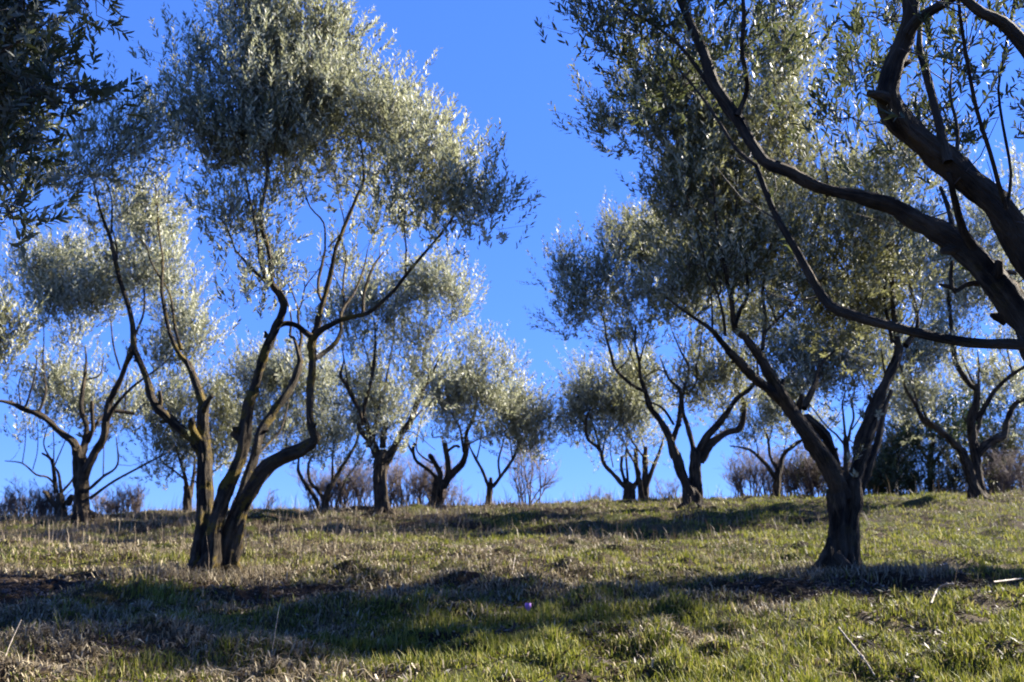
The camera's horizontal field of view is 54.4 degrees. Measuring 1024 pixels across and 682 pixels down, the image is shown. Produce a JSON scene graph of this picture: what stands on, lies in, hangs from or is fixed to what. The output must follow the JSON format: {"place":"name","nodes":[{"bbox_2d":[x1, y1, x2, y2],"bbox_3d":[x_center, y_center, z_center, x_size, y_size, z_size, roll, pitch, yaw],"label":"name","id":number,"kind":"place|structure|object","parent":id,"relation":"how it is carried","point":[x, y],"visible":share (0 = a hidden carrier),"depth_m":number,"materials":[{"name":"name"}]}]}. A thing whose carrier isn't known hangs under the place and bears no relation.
{"place":"outdoors","nodes":[
{"label":"outdoors","id":0,"kind":"place"},
{"bbox_2d":[0,488,1023,681],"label":"ground","id":1,"kind":"structure","parent":0,"point":[468,575],"depth_m":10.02,"materials":[{"name":"green plant"}]},
{"bbox_2d":[0,620,20,668],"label":"dry stem","id":2,"kind":"object","parent":1,"relation":"on","point":[11,641],"visible":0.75,"depth_m":5.23,"materials":[{"name":"plant"}]},
{"bbox_2d":[0,270,56,383],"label":"olive tree","id":3,"kind":"object","parent":1,"relation":"on","point":[21,333],"visible":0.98,"depth_m":19.48,"materials":[{"name":"green plant"}]},
{"bbox_2d":[0,475,73,516],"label":"bare shrub","id":4,"kind":"object","parent":1,"relation":"on","point":[40,504],"visible":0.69,"depth_m":23.54,"materials":[{"name":"brown plant"}]},
{"bbox_2d":[0,0,155,259],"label":"olive tree","id":5,"kind":"object","parent":1,"relation":"on","point":[23,91],"visible":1,"depth_m":4.69,"materials":[{"name":"green plant"}]},
{"bbox_2d":[0,333,168,517],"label":"olive tree","id":6,"kind":"object","parent":1,"relation":"on","point":[58,383],"visible":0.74,"depth_m":23.22,"materials":[{"name":"green plant"}]},
{"bbox_2d":[0,168,238,525],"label":"olive tree","id":7,"kind":"object","parent":1,"relation":"on","point":[98,289],"visible":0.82,"depth_m":21.41,"materials":[{"name":"green plant"}]},
{"bbox_2d":[89,480,149,514],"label":"bare shrub","id":8,"kind":"object","parent":1,"relation":"on","point":[112,504],"visible":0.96,"depth_m":24.65,"materials":[{"name":"brown plant"}]},
{"bbox_2d":[117,357,272,511],"bbox_3d":[-8.011,2.176,25.057,4.415,4.619,2.735,0,-12,0],"label":"olive tree","id":9,"kind":"object","parent":1,"relation":"on","point":[176,405],"visible":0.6,"depth_m":24.82,"materials":[{"name":"green plant"}]},
{"bbox_2d":[235,470,277,509],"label":"bare shrub","id":10,"kind":"object","parent":1,"relation":"on","point":[271,502],"visible":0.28,"depth_m":23.72,"materials":[{"name":"brown plant"}]},
{"bbox_2d":[271,604,280,656],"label":"dry stem","id":11,"kind":"object","parent":1,"relation":"on","point":[275,630],"visible":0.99,"depth_m":5.70,"materials":[{"name":"plant"}]},
{"bbox_2d":[7,0,545,575],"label":"olive tree","id":12,"kind":"object","parent":1,"relation":"on","point":[301,86],"visible":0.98,"depth_m":10.15,"materials":[{"name":"green plant"}]},
{"bbox_2d":[214,325,400,510],"bbox_3d":[-4.959,1.907,24.195,4.564,4.664,3.012,0,-12,0],"label":"olive tree","id":13,"kind":"object","parent":1,"relation":"on","point":[274,376],"visible":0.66,"depth_m":23.98,"materials":[{"name":"green plant"}]},
{"bbox_2d":[283,450,373,509],"bbox_3d":[-4.626,3.748,26.826,2.746,1.906,2.050,0,-12,0],"label":"bare shrub","id":14,"kind":"object","parent":1,"relation":"on","point":[354,487],"visible":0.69,"depth_m":26.60,"materials":[{"name":"brown plant"}]},
{"bbox_2d":[293,229,490,517],"bbox_3d":[-2.663,0.712,22.307,4.439,6.627,3.441,0,-12,0],"label":"olive tree","id":15,"kind":"object","parent":1,"relation":"on","point":[371,402],"visible":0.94,"depth_m":22.05,"materials":[{"name":"green plant"}]},
{"bbox_2d":[364,449,460,506],"bbox_3d":[-2.650,3.697,26.971,2.590,2.060,2.053,0,-12,0],"label":"bare shrub","id":16,"kind":"object","parent":1,"relation":"on","point":[394,482],"visible":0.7,"depth_m":26.61,"materials":[{"name":"brown plant"}]},
{"bbox_2d":[446,479,471,504],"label":"bare shrub","id":17,"kind":"object","parent":1,"relation":"on","point":[460,495],"visible":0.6,"depth_m":30.68,"materials":[{"name":"brown plant"}]},
{"bbox_2d":[393,315,546,505],"bbox_3d":[-1.102,1.679,24.710,3.951,5.085,2.738,0,-12,0],"label":"olive tree","id":18,"kind":"object","parent":1,"relation":"on","point":[473,382],"visible":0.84,"depth_m":24.58,"materials":[{"name":"green plant"}]},
{"bbox_2d":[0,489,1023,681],"bbox_3d":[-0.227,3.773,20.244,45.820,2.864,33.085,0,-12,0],"label":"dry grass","id":19,"kind":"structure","parent":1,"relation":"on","point":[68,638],"depth_m":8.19,"materials":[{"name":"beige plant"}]},
{"bbox_2d":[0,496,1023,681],"bbox_3d":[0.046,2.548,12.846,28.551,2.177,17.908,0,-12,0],"label":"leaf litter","id":20,"kind":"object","parent":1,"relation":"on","point":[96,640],"visible":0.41,"depth_m":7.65,"materials":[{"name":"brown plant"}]},
{"bbox_2d":[0,490,1023,681],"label":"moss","id":21,"kind":"object","parent":1,"relation":"on","point":[594,633],"visible":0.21,"depth_m":8.67,"materials":[{"name":"green plant"}]},
{"bbox_2d":[0,486,1023,545],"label":"dead grass","id":22,"kind":"structure","parent":1,"relation":"on","point":[394,505],"depth_m":19.18,"materials":[{"name":"beige plant"}]},
{"bbox_2d":[0,476,1023,610],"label":"dry stalks","id":23,"kind":"object","parent":1,"relation":"on","point":[399,526],"visible":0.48,"depth_m":16.97,"materials":[{"name":"beige plant"}]},
{"bbox_2d":[468,365,575,503],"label":"olive tree","id":24,"kind":"object","parent":1,"relation":"on","point":[514,432],"visible":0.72,"depth_m":25.93,"materials":[{"name":"green plant"}]},
{"bbox_2d":[495,427,560,504],"bbox_3d":[0.485,3.640,30.108,2.107,3.014,2.175,0,-12,0],"label":"bare shrub","id":25,"kind":"object","parent":1,"relation":"on","point":[523,494],"visible":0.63,"depth_m":29.85,"materials":[{"name":"brown plant"}]},
{"bbox_2d":[525,603,530,610],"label":"crocus flower","id":26,"kind":"object","parent":1,"relation":"on","point":[527,604],"visible":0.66,"depth_m":7.65,"materials":[{"name":"purple plant"}]},
{"bbox_2d":[587,484,611,499],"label":"bare shrub","id":27,"kind":"object","parent":1,"relation":"on","point":[599,494],"visible":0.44,"depth_m":30.66,"materials":[{"name":"brown plant"}]},
{"bbox_2d":[541,330,676,500],"bbox_3d":[2.562,2.029,26.250,3.783,4.785,2.848,0,-12,0],"label":"olive tree","id":28,"kind":"object","parent":1,"relation":"on","point":[625,413],"visible":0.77,"depth_m":25.92,"materials":[{"name":"green plant"}]},
{"bbox_2d":[519,190,792,509],"bbox_3d":[3.261,0.223,22.561,6.365,7.505,4.125,0,-12,0],"label":"olive tree","id":29,"kind":"object","parent":1,"relation":"on","point":[722,372],"visible":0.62,"depth_m":22.14,"materials":[{"name":"green plant"}]},
{"bbox_2d":[654,475,679,498],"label":"bare shrub","id":30,"kind":"object","parent":1,"relation":"on","point":[672,489],"visible":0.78,"depth_m":28.73,"materials":[{"name":"brown plant"}]},
{"bbox_2d":[716,438,797,496],"bbox_3d":[7.040,3.668,28.832,2.406,2.019,1.848,-3,-12,12],"label":"bare shrub","id":31,"kind":"object","parent":1,"relation":"on","point":[738,477],"visible":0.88,"depth_m":28.70,"materials":[{"name":"brown plant"}]},
{"bbox_2d":[703,361,841,497],"bbox_3d":[7.003,2.254,26.516,3.864,4.220,2.655,0,-12,0],"label":"olive tree","id":32,"kind":"object","parent":1,"relation":"on","point":[771,415],"visible":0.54,"depth_m":26.50,"materials":[{"name":"green plant"}]},
{"bbox_2d":[548,0,997,576],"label":"olive tree","id":33,"kind":"object","parent":1,"relation":"on","point":[722,230],"visible":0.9,"depth_m":10.01,"materials":[{"name":"green plant"}]},
{"bbox_2d":[534,0,1023,360],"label":"olive tree","id":34,"kind":"object","parent":1,"relation":"on","point":[953,167],"visible":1,"depth_m":5.10,"materials":[{"name":"green plant"}]},
{"bbox_2d":[768,433,842,496],"bbox_3d":[8.486,4.098,29.167,2.296,2.717,2.381,0,-12,0],"label":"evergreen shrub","id":35,"kind":"object","parent":1,"relation":"on","point":[802,465],"visible":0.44,"depth_m":28.73,"materials":[{"name":"green plant"}]},
{"bbox_2d":[764,439,851,496],"bbox_3d":[8.586,3.706,28.744,2.582,1.881,2.138,-4,-13,19],"label":"bare shrub","id":36,"kind":"object","parent":1,"relation":"on","point":[810,478],"visible":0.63,"depth_m":28.54,"materials":[{"name":"brown plant"}]},
{"bbox_2d":[734,298,923,477],"bbox_3d":[6.314,1.001,19.949,4.026,5.123,2.744,0,-12,0],"label":"olive tree","id":37,"kind":"object","parent":1,"relation":"on","point":[806,370],"visible":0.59,"depth_m":20.04,"materials":[{"name":"green plant"}]},
{"bbox_2d":[838,627,875,675],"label":"dry stem","id":38,"kind":"object","parent":1,"relation":"on","point":[854,646],"visible":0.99,"depth_m":5.63,"materials":[{"name":"plant"}]},
{"bbox_2d":[837,440,920,494],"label":"bare shrub","id":39,"kind":"object","parent":1,"relation":"on","point":[884,465],"visible":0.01,"depth_m":28.55,"materials":[{"name":"brown plant"}]},
{"bbox_2d":[839,409,923,495],"bbox_3d":[10.572,3.509,28.311,2.442,3.841,3.249,-11,-16,42],"label":"evergreen shrub","id":40,"kind":"object","parent":1,"relation":"on","point":[892,431],"visible":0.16,"depth_m":28.13,"materials":[{"name":"green plant"}]},
{"bbox_2d":[849,372,992,496],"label":"evergreen tree","id":41,"kind":"object","parent":1,"relation":"on","point":[901,471],"visible":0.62,"depth_m":27.23,"materials":[{"name":"green plant"}]},
{"bbox_2d":[857,140,1023,501],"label":"olive tree","id":42,"kind":"object","parent":1,"relation":"on","point":[915,395],"visible":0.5,"depth_m":22.85,"materials":[{"name":"green plant"}]},
{"bbox_2d":[930,583,953,604],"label":"dry stem","id":43,"kind":"object","parent":1,"relation":"on","point":[936,590],"visible":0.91,"depth_m":7.38,"materials":[{"name":"plant"}]},
{"bbox_2d":[922,426,1005,494],"bbox_3d":[12.142,3.418,26.700,2.118,2.556,1.985,-5,-13,21],"label":"evergreen shrub","id":44,"kind":"object","parent":1,"relation":"on","point":[952,466],"visible":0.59,"depth_m":26.66,"materials":[{"name":"green plant"}]},
{"bbox_2d":[941,354,1023,490],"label":"evergreen tree","id":45,"kind":"object","parent":1,"relation":"on","point":[995,411],"visible":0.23,"depth_m":28.93,"materials":[{"name":"green plant"}]},
{"bbox_2d":[966,407,1023,490],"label":"evergreen shrub","id":46,"kind":"object","parent":1,"relation":"on","point":[1007,446],"visible":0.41,"depth_m":27.95,"materials":[{"name":"green plant"}]},
{"bbox_2d":[982,438,1023,493],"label":"bare shrub","id":47,"kind":"object","parent":1,"relation":"on","point":[1014,476],"visible":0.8,"depth_m":26.68,"materials":[{"name":"brown plant"}]},
{"bbox_2d":[993,578,1022,582],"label":"dry stem","id":48,"kind":"object","parent":1,"relation":"on","point":[1004,580],"visible":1,"depth_m":8.22,"materials":[{"name":"plant"}]},
{"bbox_2d":[996,19,1023,291],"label":"olive tree","id":49,"kind":"object","parent":1,"relation":"on","point":[1022,26],"visible":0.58,"depth_m":13.21,"materials":[{"name":"green plant"}]},
{"bbox_2d":[0,0,1023,515],"label":"sky","id":50,"kind":"structure","parent":0,"point":[493,54],"materials":[{"name":"blue"}]}
]}

